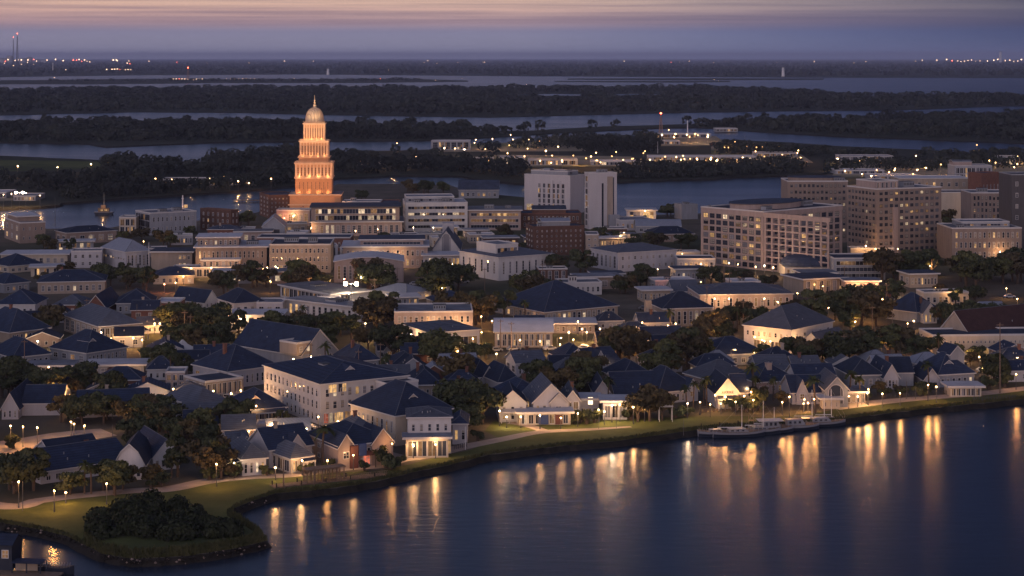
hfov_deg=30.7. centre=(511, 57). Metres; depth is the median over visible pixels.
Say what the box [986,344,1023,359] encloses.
cottage
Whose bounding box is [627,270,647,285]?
oak tree
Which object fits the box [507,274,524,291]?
oak tree
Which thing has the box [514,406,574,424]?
shop
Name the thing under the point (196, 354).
cottage
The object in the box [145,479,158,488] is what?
shrub
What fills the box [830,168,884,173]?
works shed
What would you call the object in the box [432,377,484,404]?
oak tree
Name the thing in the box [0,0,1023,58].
sky
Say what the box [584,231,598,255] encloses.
tan block
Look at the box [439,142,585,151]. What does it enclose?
works yard
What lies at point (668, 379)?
house
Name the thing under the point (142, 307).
cottage
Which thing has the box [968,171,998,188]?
brick tower
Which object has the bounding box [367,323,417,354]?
oak tree
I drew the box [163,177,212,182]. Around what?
works shed
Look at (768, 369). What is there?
house
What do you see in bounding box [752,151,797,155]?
works shed
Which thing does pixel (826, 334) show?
oak tree
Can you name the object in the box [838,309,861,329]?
oak tree
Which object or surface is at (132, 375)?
cottage
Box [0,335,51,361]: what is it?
house
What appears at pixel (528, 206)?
shop window
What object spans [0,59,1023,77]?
mainland
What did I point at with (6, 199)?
works yard
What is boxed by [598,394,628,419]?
shop
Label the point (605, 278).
building
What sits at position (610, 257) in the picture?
window
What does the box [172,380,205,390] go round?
cottage
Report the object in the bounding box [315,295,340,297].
building
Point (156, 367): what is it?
cottage
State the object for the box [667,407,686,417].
shrub
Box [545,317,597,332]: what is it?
building
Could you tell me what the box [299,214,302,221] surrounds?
window
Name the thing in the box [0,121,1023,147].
river island
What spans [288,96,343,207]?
clock tower
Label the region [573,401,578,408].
window
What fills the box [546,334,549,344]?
window
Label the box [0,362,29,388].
oak tree
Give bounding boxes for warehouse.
[4,212,44,243]
[686,282,793,309]
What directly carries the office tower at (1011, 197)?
on the ground at (628, 302)
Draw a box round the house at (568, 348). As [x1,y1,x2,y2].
[548,342,578,354]
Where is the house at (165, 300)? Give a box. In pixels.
[158,297,184,304]
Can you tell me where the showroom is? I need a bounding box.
[277,280,372,300]
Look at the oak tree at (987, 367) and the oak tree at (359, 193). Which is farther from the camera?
the oak tree at (359, 193)
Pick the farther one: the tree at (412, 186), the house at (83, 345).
the tree at (412, 186)
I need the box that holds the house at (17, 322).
[0,304,51,341]
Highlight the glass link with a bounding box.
[421,251,459,264]
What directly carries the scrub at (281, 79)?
on the marsh bar at (147, 81)
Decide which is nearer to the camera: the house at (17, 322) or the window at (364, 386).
the window at (364, 386)
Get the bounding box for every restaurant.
[232,387,288,418]
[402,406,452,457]
[703,368,750,410]
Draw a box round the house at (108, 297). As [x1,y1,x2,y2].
[88,286,118,309]
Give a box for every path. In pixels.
[0,426,630,508]
[507,422,549,431]
[839,386,1023,409]
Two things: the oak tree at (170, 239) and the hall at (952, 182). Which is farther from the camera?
the hall at (952, 182)
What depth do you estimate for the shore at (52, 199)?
1433.86 m
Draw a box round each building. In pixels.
[28,263,65,276]
[56,238,95,248]
[145,245,166,256]
[171,232,192,244]
[212,268,250,283]
[233,228,273,239]
[241,225,255,228]
[268,268,311,283]
[286,221,306,231]
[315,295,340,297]
[334,243,337,255]
[385,292,421,302]
[391,232,419,234]
[414,231,441,239]
[429,234,440,246]
[430,225,458,233]
[461,228,489,236]
[467,231,493,242]
[480,235,519,242]
[521,234,525,242]
[536,265,567,279]
[545,317,597,332]
[570,272,622,288]
[587,270,625,274]
[593,226,626,231]
[599,235,628,245]
[606,232,636,242]
[634,286,672,301]
[647,276,694,285]
[668,265,705,281]
[676,249,700,254]
[725,277,760,282]
[792,269,838,273]
[896,269,940,287]
[916,288,968,304]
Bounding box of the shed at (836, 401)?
[816,394,843,408]
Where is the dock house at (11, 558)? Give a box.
[0,533,63,575]
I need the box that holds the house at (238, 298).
[216,287,264,309]
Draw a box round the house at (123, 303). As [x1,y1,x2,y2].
[115,288,157,313]
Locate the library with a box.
[341,235,429,267]
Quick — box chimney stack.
[999,52,1001,61]
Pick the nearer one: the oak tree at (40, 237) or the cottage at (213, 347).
the cottage at (213, 347)
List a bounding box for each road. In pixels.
[0,429,116,454]
[313,424,401,456]
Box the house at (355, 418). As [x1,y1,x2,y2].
[341,410,366,425]
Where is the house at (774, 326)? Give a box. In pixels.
[742,303,841,352]
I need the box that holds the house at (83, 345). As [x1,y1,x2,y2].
[48,329,128,362]
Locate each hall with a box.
[101,237,150,267]
[348,379,453,445]
[458,180,499,197]
[458,240,553,280]
[494,280,619,316]
[644,291,713,325]
[780,272,847,293]
[890,175,967,189]
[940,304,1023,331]
[941,190,960,222]
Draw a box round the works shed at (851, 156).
[835,154,891,160]
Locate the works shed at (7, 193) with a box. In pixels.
[0,189,15,197]
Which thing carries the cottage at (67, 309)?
on the ground at (628, 302)
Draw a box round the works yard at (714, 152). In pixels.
[641,146,812,165]
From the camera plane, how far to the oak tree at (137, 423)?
426.92 m
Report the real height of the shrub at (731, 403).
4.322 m
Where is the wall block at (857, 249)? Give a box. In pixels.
[847,246,893,252]
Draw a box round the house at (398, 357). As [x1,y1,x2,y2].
[384,347,419,363]
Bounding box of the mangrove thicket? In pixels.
[82,488,244,541]
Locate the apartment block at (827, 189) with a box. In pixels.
[781,175,847,241]
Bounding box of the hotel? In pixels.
[847,178,941,253]
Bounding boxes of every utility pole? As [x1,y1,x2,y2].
[499,319,501,347]
[508,322,511,350]
[999,342,1000,392]
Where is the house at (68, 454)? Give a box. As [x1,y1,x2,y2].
[30,433,122,483]
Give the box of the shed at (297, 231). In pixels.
[287,229,309,232]
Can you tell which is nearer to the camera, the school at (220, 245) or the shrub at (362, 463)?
the shrub at (362, 463)
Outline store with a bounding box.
[919,327,1023,355]
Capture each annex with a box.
[119,215,138,233]
[149,247,195,269]
[256,297,286,308]
[276,208,310,225]
[451,409,469,443]
[674,255,714,266]
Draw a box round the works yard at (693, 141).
[661,136,721,145]
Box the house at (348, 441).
[308,419,394,469]
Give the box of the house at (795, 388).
[779,374,821,404]
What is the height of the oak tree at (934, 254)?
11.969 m
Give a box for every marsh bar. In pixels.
[0,79,467,83]
[554,81,729,82]
[567,78,823,79]
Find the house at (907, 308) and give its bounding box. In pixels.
[886,292,938,322]
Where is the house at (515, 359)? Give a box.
[504,346,545,376]
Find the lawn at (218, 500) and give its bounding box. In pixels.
[0,391,1023,550]
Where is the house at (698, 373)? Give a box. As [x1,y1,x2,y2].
[682,359,742,386]
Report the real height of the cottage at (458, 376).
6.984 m
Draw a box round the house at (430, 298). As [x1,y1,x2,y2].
[425,287,454,302]
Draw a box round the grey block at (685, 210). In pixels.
[674,202,697,219]
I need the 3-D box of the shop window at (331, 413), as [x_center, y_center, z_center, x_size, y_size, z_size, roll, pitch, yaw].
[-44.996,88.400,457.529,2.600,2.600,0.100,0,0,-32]
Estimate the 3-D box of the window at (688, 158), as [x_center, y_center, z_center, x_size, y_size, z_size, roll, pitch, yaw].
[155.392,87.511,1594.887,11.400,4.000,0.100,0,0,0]
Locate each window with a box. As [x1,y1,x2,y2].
[1,550,8,558]
[34,268,39,274]
[46,474,50,480]
[66,318,68,329]
[71,320,73,331]
[76,322,79,332]
[99,234,103,239]
[105,328,109,336]
[110,328,114,339]
[125,219,129,225]
[196,269,201,276]
[204,269,208,276]
[212,383,215,392]
[218,383,220,392]
[223,382,226,393]
[228,381,231,393]
[233,381,236,392]
[238,380,241,392]
[244,463,246,473]
[250,463,252,472]
[256,462,258,472]
[278,457,282,469]
[282,287,285,295]
[284,459,288,471]
[289,303,291,312]
[293,460,297,472]
[294,214,297,221]
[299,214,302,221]
[304,214,307,222]
[320,225,323,232]
[324,412,332,423]
[325,389,329,397]
[325,401,329,409]
[328,384,336,393]
[333,400,336,408]
[334,411,343,422]
[336,225,339,232]
[338,266,340,278]
[338,383,346,391]
[340,400,343,407]
[343,266,345,278]
[344,410,350,418]
[348,387,351,394]
[349,266,351,278]
[352,225,355,233]
[355,386,358,393]
[363,385,366,393]
[363,456,369,463]
[390,421,392,432]
[408,206,464,209]
[408,212,464,215]
[408,218,464,221]
[408,225,464,227]
[439,142,443,148]
[441,233,450,250]
[445,142,449,148]
[448,440,450,452]
[451,142,455,148]
[455,430,457,439]
[457,142,461,148]
[461,335,476,343]
[461,430,464,439]
[471,213,518,215]
[471,219,518,221]
[471,225,518,227]
[497,334,499,345]
[502,334,506,345]
[508,334,510,345]
[513,334,517,345]
[519,334,522,345]
[521,415,526,423]
[524,334,527,345]
[526,203,532,209]
[528,415,533,423]
[530,160,536,164]
[530,334,533,345]
[535,334,538,345]
[535,414,540,423]
[540,334,544,345]
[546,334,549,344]
[548,271,551,279]
[549,414,554,423]
[554,160,559,164]
[561,160,567,164]
[563,414,567,423]
[569,160,575,164]
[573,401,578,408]
[602,280,606,285]
[605,406,610,417]
[609,255,611,267]
[612,404,617,417]
[613,256,615,268]
[620,406,625,417]
[630,212,639,215]
[643,212,653,218]
[654,157,666,161]
[670,157,683,161]
[678,311,680,323]
[683,311,686,323]
[687,157,700,160]
[689,311,691,323]
[704,157,716,161]
[719,400,726,407]
[754,339,759,346]
[806,281,809,288]
[813,281,816,289]
[819,281,823,290]
[826,280,829,290]
[828,384,843,403]
[833,280,836,290]
[836,261,875,264]
[836,267,879,271]
[838,273,880,277]
[952,388,955,395]
[956,388,960,395]
[961,388,965,395]
[966,388,969,395]
[971,388,974,395]
[976,388,979,395]
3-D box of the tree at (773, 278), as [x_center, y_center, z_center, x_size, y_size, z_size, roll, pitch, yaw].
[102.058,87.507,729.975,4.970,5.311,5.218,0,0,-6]
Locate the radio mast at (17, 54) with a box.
[16,33,18,67]
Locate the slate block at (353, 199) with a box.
[342,197,381,201]
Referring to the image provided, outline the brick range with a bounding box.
[257,233,353,250]
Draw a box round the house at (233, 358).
[191,343,273,386]
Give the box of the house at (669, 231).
[643,226,694,241]
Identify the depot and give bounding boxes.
[282,295,369,323]
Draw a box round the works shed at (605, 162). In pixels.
[590,160,640,164]
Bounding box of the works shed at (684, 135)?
[657,133,710,137]
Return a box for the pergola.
[302,463,345,483]
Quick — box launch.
[697,428,727,436]
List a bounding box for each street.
[63,323,240,335]
[353,283,466,288]
[372,344,552,356]
[639,295,1023,311]
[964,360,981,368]
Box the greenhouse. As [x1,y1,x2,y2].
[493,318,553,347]
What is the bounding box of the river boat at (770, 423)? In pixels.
[748,407,793,432]
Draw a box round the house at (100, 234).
[54,225,117,242]
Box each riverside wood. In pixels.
[0,141,299,190]
[329,144,443,158]
[331,149,531,176]
[477,129,663,154]
[611,154,807,178]
[709,139,1023,159]
[823,150,1023,172]
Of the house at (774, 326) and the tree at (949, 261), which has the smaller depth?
the house at (774, 326)
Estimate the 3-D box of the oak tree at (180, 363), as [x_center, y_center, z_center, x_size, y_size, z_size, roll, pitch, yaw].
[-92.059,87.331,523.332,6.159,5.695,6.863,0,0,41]
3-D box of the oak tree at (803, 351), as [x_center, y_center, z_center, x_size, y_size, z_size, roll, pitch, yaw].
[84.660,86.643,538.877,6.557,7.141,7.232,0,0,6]
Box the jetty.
[233,200,259,201]
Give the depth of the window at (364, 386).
462.85 m
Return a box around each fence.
[454,442,466,449]
[702,407,755,412]
[886,390,946,398]
[973,395,1014,399]
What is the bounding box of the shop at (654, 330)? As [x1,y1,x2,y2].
[638,325,680,340]
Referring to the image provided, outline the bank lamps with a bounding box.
[17,129,1017,187]
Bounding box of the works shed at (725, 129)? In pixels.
[713,128,737,131]
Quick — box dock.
[45,562,73,574]
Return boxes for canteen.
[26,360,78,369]
[174,257,242,277]
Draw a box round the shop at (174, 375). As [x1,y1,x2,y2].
[165,366,187,388]
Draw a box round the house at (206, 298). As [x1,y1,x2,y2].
[173,286,217,307]
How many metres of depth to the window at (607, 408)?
463.76 m
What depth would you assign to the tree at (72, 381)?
492.14 m
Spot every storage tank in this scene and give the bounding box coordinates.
[6,55,12,62]
[19,58,25,62]
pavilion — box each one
[400,320,480,343]
[625,208,657,218]
[777,252,826,273]
[940,381,985,396]
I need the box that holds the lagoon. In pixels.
[525,94,580,95]
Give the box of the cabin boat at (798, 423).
[780,418,818,430]
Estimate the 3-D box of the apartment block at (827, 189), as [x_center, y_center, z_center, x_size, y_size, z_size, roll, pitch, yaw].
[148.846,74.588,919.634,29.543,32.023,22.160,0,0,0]
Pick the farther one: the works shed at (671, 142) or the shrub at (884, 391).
the works shed at (671, 142)
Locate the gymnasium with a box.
[333,251,404,282]
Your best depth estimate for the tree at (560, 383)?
492.70 m
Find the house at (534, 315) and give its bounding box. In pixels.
[513,312,544,317]
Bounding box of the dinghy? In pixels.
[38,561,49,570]
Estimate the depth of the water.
388.53 m
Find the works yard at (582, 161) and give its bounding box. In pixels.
[473,155,635,166]
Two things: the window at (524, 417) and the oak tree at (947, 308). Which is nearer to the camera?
the window at (524, 417)
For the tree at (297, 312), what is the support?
on the ground at (628, 302)
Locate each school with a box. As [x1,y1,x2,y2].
[193,233,270,269]
[269,236,334,272]
[394,303,472,336]
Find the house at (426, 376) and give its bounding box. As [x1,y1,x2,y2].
[407,362,441,394]
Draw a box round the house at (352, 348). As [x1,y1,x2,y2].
[332,340,379,364]
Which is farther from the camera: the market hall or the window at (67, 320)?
the market hall
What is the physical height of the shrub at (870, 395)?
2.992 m
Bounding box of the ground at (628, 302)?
[0,174,1023,566]
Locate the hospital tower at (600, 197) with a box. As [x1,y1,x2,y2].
[584,169,619,228]
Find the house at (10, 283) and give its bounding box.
[0,272,30,292]
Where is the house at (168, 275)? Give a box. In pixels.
[153,266,194,283]
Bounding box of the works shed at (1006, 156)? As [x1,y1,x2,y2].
[995,155,1023,164]
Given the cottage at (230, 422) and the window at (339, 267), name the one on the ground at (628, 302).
the cottage at (230, 422)
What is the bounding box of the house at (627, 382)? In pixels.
[605,370,653,394]
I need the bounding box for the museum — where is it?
[589,242,677,271]
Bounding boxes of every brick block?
[200,207,238,229]
[259,191,289,217]
[381,199,400,215]
[521,205,580,227]
[526,217,584,254]
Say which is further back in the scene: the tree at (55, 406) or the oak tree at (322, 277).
the oak tree at (322, 277)
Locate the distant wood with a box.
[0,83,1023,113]
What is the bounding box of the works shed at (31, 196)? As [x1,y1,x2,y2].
[13,193,44,200]
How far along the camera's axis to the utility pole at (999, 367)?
499.95 m
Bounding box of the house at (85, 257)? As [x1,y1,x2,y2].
[71,247,103,267]
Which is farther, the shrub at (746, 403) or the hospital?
the hospital
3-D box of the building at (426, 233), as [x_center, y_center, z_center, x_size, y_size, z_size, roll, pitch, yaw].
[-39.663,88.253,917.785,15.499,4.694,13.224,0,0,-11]
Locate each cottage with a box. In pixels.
[0,378,70,419]
[24,310,51,326]
[25,328,63,346]
[49,375,71,392]
[57,303,71,322]
[76,384,149,417]
[85,382,99,389]
[101,366,146,384]
[113,326,144,347]
[115,430,150,479]
[127,376,170,394]
[130,297,161,318]
[136,316,162,333]
[140,425,179,469]
[145,356,173,379]
[146,335,184,349]
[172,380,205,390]
[177,349,209,371]
[180,401,221,428]
[182,408,218,435]
[193,341,229,353]
[221,413,256,436]
[221,429,248,441]
[229,436,268,475]
[248,421,314,467]
[265,417,310,430]
[272,440,315,473]
[378,360,410,373]
[398,353,425,370]
[399,342,432,363]
[426,360,444,379]
[438,349,476,366]
[444,366,479,381]
[446,375,478,382]
[496,381,527,423]
[547,354,570,363]
[553,357,588,381]
[561,380,580,416]
[588,371,611,403]
[593,331,615,352]
[594,311,624,329]
[617,321,645,334]
[630,339,657,362]
[633,309,671,325]
[636,349,681,371]
[649,334,667,341]
[688,353,736,368]
[709,349,734,361]
[785,363,835,374]
[787,352,820,363]
[824,353,848,369]
[857,349,883,360]
[866,350,901,362]
[870,354,914,388]
[910,351,934,365]
[914,360,941,387]
[919,297,936,323]
[977,301,1002,304]
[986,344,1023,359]
[987,339,1023,352]
[992,355,1023,381]
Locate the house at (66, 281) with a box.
[36,267,107,293]
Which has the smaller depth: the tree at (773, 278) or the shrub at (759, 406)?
the shrub at (759, 406)
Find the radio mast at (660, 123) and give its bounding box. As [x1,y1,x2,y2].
[659,112,662,132]
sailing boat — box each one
[712,405,764,437]
[745,401,780,434]
[814,389,844,417]
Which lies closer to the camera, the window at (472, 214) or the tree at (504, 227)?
the tree at (504, 227)
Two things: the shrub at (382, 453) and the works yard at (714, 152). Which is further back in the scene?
the works yard at (714, 152)
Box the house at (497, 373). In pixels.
[484,360,515,386]
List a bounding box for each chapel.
[432,222,462,250]
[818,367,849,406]
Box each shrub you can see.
[4,433,17,441]
[5,435,20,448]
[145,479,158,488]
[199,468,215,479]
[205,467,219,475]
[223,467,241,476]
[230,461,242,476]
[258,465,273,475]
[297,463,313,471]
[322,458,335,470]
[358,460,369,470]
[376,449,394,467]
[381,455,400,469]
[395,455,406,465]
[470,429,484,440]
[571,409,589,422]
[571,415,578,423]
[580,409,594,423]
[592,410,602,422]
[621,409,638,420]
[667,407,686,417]
[678,405,694,416]
[722,396,744,410]
[738,397,754,412]
[754,398,764,410]
[865,389,872,399]
[877,387,892,397]
[895,387,908,396]
[911,386,928,395]
[979,375,997,389]
[995,374,1013,387]
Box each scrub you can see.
[48,77,421,80]
[59,171,294,198]
[579,165,803,178]
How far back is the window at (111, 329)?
590.27 m
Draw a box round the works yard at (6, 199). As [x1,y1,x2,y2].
[0,194,16,200]
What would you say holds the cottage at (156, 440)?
on the ground at (628, 302)
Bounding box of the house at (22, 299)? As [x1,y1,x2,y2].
[0,288,47,310]
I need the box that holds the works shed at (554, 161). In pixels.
[528,158,577,164]
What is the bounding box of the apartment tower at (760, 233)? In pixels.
[701,198,842,271]
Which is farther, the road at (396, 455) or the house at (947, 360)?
the house at (947, 360)
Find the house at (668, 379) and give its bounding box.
[651,364,699,402]
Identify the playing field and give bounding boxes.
[0,160,100,170]
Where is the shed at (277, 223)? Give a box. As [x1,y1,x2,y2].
[261,213,286,232]
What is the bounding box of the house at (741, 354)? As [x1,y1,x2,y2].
[692,336,757,364]
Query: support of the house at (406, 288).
on the ground at (628, 302)
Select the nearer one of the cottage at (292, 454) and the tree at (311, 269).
the cottage at (292, 454)
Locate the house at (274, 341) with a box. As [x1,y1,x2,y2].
[234,318,337,361]
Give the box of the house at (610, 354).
[574,344,620,374]
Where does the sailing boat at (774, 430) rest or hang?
on the water
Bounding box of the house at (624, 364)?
[601,358,646,378]
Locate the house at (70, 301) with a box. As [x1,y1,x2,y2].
[52,293,91,309]
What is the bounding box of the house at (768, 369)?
[738,361,787,393]
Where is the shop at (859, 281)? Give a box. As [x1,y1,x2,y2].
[840,277,881,286]
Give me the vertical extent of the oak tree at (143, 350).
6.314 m
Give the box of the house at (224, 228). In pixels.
[206,223,242,232]
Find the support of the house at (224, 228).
on the ground at (628, 302)
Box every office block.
[135,207,196,235]
[262,355,418,424]
[309,202,403,235]
[403,193,467,230]
[468,204,522,229]
[825,253,884,279]
[937,218,1021,258]
[948,160,991,176]
[961,188,998,218]
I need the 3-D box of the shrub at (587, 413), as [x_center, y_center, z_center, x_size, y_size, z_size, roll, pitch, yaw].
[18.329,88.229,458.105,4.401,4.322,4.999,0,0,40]
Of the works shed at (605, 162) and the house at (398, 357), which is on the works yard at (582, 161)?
the works shed at (605, 162)
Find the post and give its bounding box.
[22,481,22,510]
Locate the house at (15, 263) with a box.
[0,253,42,272]
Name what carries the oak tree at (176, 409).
on the ground at (628, 302)
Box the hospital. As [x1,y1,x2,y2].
[524,167,583,212]
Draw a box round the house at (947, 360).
[913,342,976,386]
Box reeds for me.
[83,508,262,556]
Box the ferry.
[94,205,113,214]
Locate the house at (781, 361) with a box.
[746,354,788,371]
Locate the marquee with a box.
[179,340,192,349]
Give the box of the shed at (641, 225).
[634,219,681,232]
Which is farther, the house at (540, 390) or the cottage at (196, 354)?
the cottage at (196, 354)
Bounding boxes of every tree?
[0,355,37,387]
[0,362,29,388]
[0,365,15,397]
[0,365,21,391]
[0,450,37,493]
[0,452,40,490]
[19,447,50,490]
[22,366,74,387]
[32,304,67,325]
[33,272,48,279]
[34,233,50,249]
[38,317,59,326]
[40,238,57,249]
[45,394,75,422]
[54,471,89,494]
[56,260,75,268]
[59,393,99,424]
[62,238,76,248]
[63,407,84,424]
[64,360,99,384]
[67,378,84,389]
[72,374,91,389]
[75,301,83,308]
[77,460,92,493]
[82,462,97,493]
[86,391,121,423]
[90,262,113,275]
[92,371,123,388]
[93,458,104,489]
[96,460,131,493]
[98,458,129,485]
[99,381,128,388]
[101,460,128,495]
[102,267,118,285]
[103,370,127,387]
[111,400,140,421]
[115,231,129,237]
[115,266,139,286]
[115,415,158,441]
[117,262,130,268]
[119,274,135,289]
[122,464,139,489]
[124,429,137,442]
[125,394,148,414]
[127,394,176,416]
[128,230,136,238]
[133,227,150,240]
[134,266,151,288]
[134,267,158,291]
[136,393,160,411]
[137,463,162,479]
[138,347,150,357]
[143,405,174,431]
[145,345,177,362]
[145,402,187,431]
[151,301,196,322]
[152,229,173,245]
[152,342,175,350]
[153,469,170,486]
[159,321,175,333]
[162,350,175,365]
[162,451,180,477]
[163,326,177,340]
[163,423,184,439]
[164,234,179,246]
[165,437,189,476]
[170,310,196,325]
[170,323,200,341]
[171,352,194,368]
[174,360,192,371]
[176,419,199,439]
[178,435,230,474]
[180,327,206,345]
[183,225,197,233]
[185,303,219,328]
[186,407,218,429]
[192,308,231,327]
[193,423,219,439]
[195,436,219,466]
[201,321,234,343]
[206,448,239,478]
[207,271,232,293]
[208,301,232,311]
[211,316,230,325]
[212,396,238,423]
[212,443,232,476]
[214,409,228,418]
[218,272,237,291]
[224,398,254,413]
[225,264,249,287]
[228,309,247,335]
[232,405,249,413]
[239,212,248,225]
[240,210,256,225]
[242,260,262,287]
[248,269,258,286]
[256,268,277,286]
[259,310,286,323]
[274,409,289,417]
[280,270,293,282]
[285,258,318,277]
[287,315,297,324]
[288,270,310,282]
[290,310,317,323]
[294,314,322,327]
[295,263,316,278]
[299,305,307,312]
[310,274,332,281]
[313,425,335,464]
[316,341,331,354]
[317,323,340,343]
[318,312,330,325]
[323,310,346,336]
[341,314,361,339]
[350,257,383,288]
[351,296,397,326]
[351,327,372,349]
[353,262,397,287]
[353,271,384,289]
[353,297,385,325]
[355,190,367,198]
[363,303,398,324]
[367,290,400,325]
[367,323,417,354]
[371,449,377,466]
[380,353,391,363]
[400,179,412,192]
[405,182,420,193]
[415,265,432,287]
[417,180,430,193]
[418,257,449,290]
[418,262,451,294]
[418,327,462,355]
[419,330,453,361]
[421,181,434,193]
[423,271,460,290]
[425,342,438,360]
[432,290,467,302]
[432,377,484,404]
[435,389,452,404]
[436,351,476,376]
[437,181,450,192]
[445,264,465,289]
[448,394,469,407]
[449,263,479,289]
[452,405,485,431]
[455,341,466,350]
[455,401,484,416]
[456,294,498,324]
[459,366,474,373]
[461,342,487,355]
[466,383,506,422]
[468,290,494,322]
[479,342,494,359]
[492,290,517,317]
[495,223,513,234]
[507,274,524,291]
[514,273,544,289]
[518,299,529,314]
[518,358,554,381]
[519,242,528,247]
[519,269,541,286]
[539,366,578,390]
[543,278,561,282]
[544,256,568,265]
[545,253,568,270]
[553,371,567,387]
[564,356,595,391]
[569,249,592,272]
[569,371,586,391]
[570,350,608,373]
[574,255,597,271]
[580,357,604,390]
[591,226,608,234]
[597,333,608,345]
[597,334,628,350]
[600,325,639,357]
[601,375,615,393]
[607,230,619,234]
[608,329,651,358]
[610,280,631,293]
[612,325,622,354]
[613,274,637,292]
[620,392,652,421]
[624,237,639,242]
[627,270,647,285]
[630,233,640,241]
[630,340,656,355]
[633,263,657,285]
[633,383,671,420]
[637,350,675,369]
[639,231,659,242]
[640,271,650,285]
[647,232,668,245]
[648,394,678,420]
[652,338,676,366]
[657,204,673,217]
[661,343,682,368]
[663,350,686,369]
[664,308,674,325]
[666,328,710,366]
[673,234,688,248]
[674,326,700,366]
[679,384,691,405]
[681,232,697,246]
[685,337,715,356]
[687,318,714,336]
[689,380,700,407]
[696,267,710,283]
[696,314,727,336]
[698,265,720,283]
[699,376,715,406]
[699,380,709,405]
[702,308,732,320]
[708,326,727,336]
[712,320,737,336]
[714,273,725,282]
[715,305,740,320]
[725,269,736,277]
[732,305,742,331]
[734,300,753,324]
[735,269,754,277]
[741,306,768,322]
[742,270,754,277]
[744,362,761,386]
[748,375,762,385]
[749,394,765,410]
[750,385,768,393]
[750,388,768,400]
[752,343,769,352]
[758,275,770,283]
[768,275,778,283]
[768,375,778,400]
[774,390,789,405]
[779,336,795,354]
[780,298,800,304]
[792,336,824,356]
[794,344,816,354]
[797,344,813,354]
[800,288,830,315]
[804,375,823,412]
[821,340,830,357]
[823,329,848,338]
[823,332,864,356]
[824,290,840,320]
[829,288,851,322]
[829,329,867,357]
[830,299,862,316]
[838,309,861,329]
[839,282,881,299]
[843,328,881,354]
[844,286,881,325]
[844,370,856,387]
[854,325,871,343]
[854,374,864,389]
[861,297,897,326]
[861,334,882,350]
[862,246,904,282]
[871,381,886,395]
[876,325,914,353]
[878,284,899,297]
[880,323,901,349]
[885,278,905,298]
[887,261,906,278]
[892,384,903,394]
[901,249,922,265]
[901,250,929,269]
[901,333,941,354]
[916,383,931,395]
[921,248,945,270]
[921,360,933,382]
[926,382,936,392]
[929,306,942,323]
[930,300,960,319]
[930,332,944,348]
[932,283,947,288]
[941,208,956,219]
[942,217,955,222]
[942,254,961,281]
[947,287,962,302]
[950,252,982,286]
[955,257,995,284]
[955,343,964,350]
[957,250,971,253]
[960,299,988,309]
[963,284,987,300]
[964,351,979,365]
[965,345,986,361]
[979,255,997,268]
[979,352,1009,378]
[979,362,1011,379]
[981,360,1010,384]
[987,301,1005,306]
[990,257,1015,283]
[997,247,1023,258]
[1000,251,1023,283]
[1015,257,1023,281]
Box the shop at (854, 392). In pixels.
[846,385,869,403]
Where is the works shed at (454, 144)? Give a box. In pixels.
[431,140,470,149]
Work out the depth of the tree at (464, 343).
549.58 m
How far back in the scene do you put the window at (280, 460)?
406.68 m
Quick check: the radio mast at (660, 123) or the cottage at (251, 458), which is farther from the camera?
the radio mast at (660, 123)
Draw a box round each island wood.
[0,114,620,141]
[682,108,1023,140]
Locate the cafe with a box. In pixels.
[228,309,288,330]
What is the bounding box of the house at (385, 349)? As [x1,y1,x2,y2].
[374,342,397,357]
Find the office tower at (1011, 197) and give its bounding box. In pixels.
[999,171,1023,248]
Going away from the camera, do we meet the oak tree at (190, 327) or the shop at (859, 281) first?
the oak tree at (190, 327)
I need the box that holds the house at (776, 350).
[748,343,791,358]
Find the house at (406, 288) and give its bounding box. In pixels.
[372,283,430,298]
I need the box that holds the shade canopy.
[658,404,672,421]
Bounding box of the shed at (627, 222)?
[616,216,650,230]
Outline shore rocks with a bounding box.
[0,495,276,565]
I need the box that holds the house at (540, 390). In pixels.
[522,372,570,407]
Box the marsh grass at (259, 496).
[0,395,1023,558]
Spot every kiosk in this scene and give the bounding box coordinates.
[256,419,264,427]
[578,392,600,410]
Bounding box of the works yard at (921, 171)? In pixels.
[832,160,935,176]
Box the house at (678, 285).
[666,279,697,292]
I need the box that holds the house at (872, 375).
[833,355,882,387]
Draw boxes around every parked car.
[492,347,502,351]
[506,345,520,350]
[543,345,556,350]
[578,344,589,347]
[1003,294,1015,297]
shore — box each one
[0,139,1012,210]
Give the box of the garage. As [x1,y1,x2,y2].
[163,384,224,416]
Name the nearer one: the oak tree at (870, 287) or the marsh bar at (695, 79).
the oak tree at (870, 287)
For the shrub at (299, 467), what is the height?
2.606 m
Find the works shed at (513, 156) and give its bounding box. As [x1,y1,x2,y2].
[499,156,523,163]
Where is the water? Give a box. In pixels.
[0,74,1023,575]
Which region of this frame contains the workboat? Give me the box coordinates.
[802,396,845,426]
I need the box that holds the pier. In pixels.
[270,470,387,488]
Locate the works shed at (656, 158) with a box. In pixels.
[647,155,755,162]
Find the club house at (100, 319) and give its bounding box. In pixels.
[64,303,148,339]
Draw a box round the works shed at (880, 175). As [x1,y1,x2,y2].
[865,173,916,178]
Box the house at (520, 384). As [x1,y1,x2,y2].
[492,373,529,391]
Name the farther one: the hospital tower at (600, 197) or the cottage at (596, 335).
the hospital tower at (600, 197)
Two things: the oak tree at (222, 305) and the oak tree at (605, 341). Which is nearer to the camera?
the oak tree at (605, 341)
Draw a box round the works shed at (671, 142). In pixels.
[662,140,679,143]
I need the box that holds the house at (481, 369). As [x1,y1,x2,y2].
[473,357,489,383]
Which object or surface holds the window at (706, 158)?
in the works shed at (656, 158)
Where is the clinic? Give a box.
[555,275,601,294]
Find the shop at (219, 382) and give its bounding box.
[184,371,243,393]
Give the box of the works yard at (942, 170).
[934,160,1023,174]

